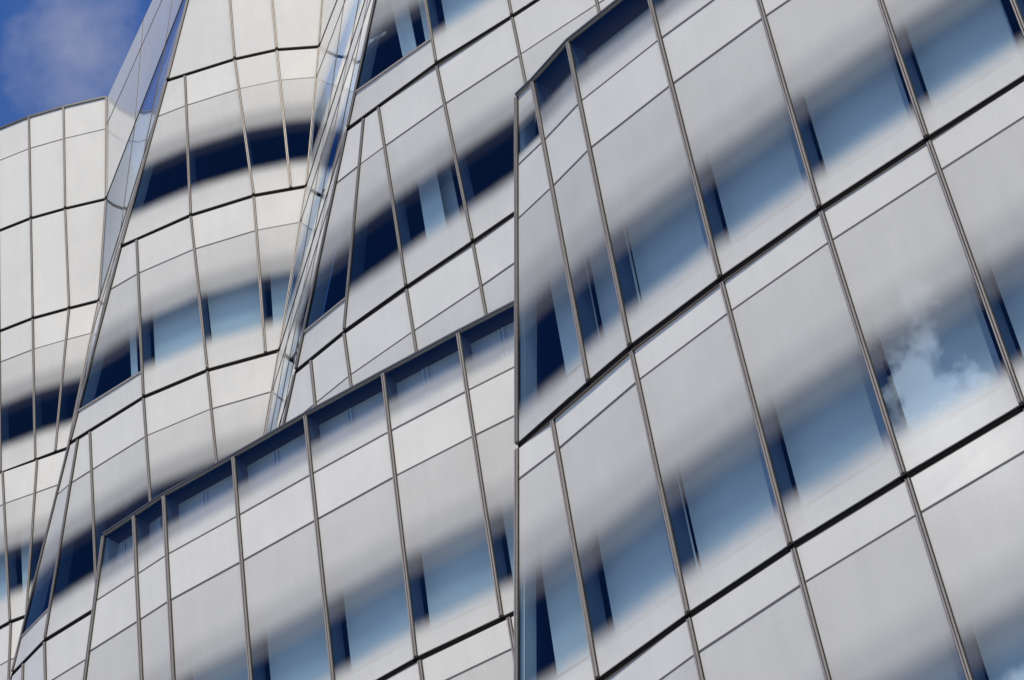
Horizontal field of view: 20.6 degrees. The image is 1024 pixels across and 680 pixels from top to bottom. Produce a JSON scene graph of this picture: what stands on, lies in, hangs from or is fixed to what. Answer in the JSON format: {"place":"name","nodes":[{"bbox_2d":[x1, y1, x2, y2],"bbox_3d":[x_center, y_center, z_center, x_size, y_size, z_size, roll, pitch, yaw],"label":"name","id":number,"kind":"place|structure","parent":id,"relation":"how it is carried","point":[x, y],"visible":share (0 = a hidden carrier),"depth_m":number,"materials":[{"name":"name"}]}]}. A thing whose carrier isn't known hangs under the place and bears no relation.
{"place":"outdoors","nodes":[
{"label":"outdoors","id":0,"kind":"place"},
{"bbox_2d":[265,0,613,433],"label":"glass tower","id":1,"kind":"structure","parent":0,"point":[408,207],"depth_m":47.10,"materials":[{"name":"glass"}]},
{"bbox_3d":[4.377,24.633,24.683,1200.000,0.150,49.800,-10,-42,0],"label":"pavement","id":2,"kind":"structure","parent":0,"visible":0},
{"bbox_2d":[0,95,119,679],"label":"glass tower","id":3,"kind":"structure","parent":2,"relation":"on","point":[56,206],"depth_m":63.45,"materials":[{"name":"white glass"}]},
{"bbox_2d":[9,0,322,679],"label":"glass tower","id":4,"kind":"structure","parent":2,"relation":"on","point":[210,107],"depth_m":54.56,"materials":[{"name":"white glass"}]},
{"bbox_2d":[82,300,517,679],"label":"glass wing","id":5,"kind":"structure","parent":2,"relation":"on","point":[363,529],"depth_m":41.27,"materials":[{"name":"white glass"}]},
{"bbox_2d":[511,0,1023,679],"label":"glass wing","id":6,"kind":"structure","parent":2,"relation":"on","point":[769,338],"depth_m":33.19,"materials":[{"name":"white glass"}]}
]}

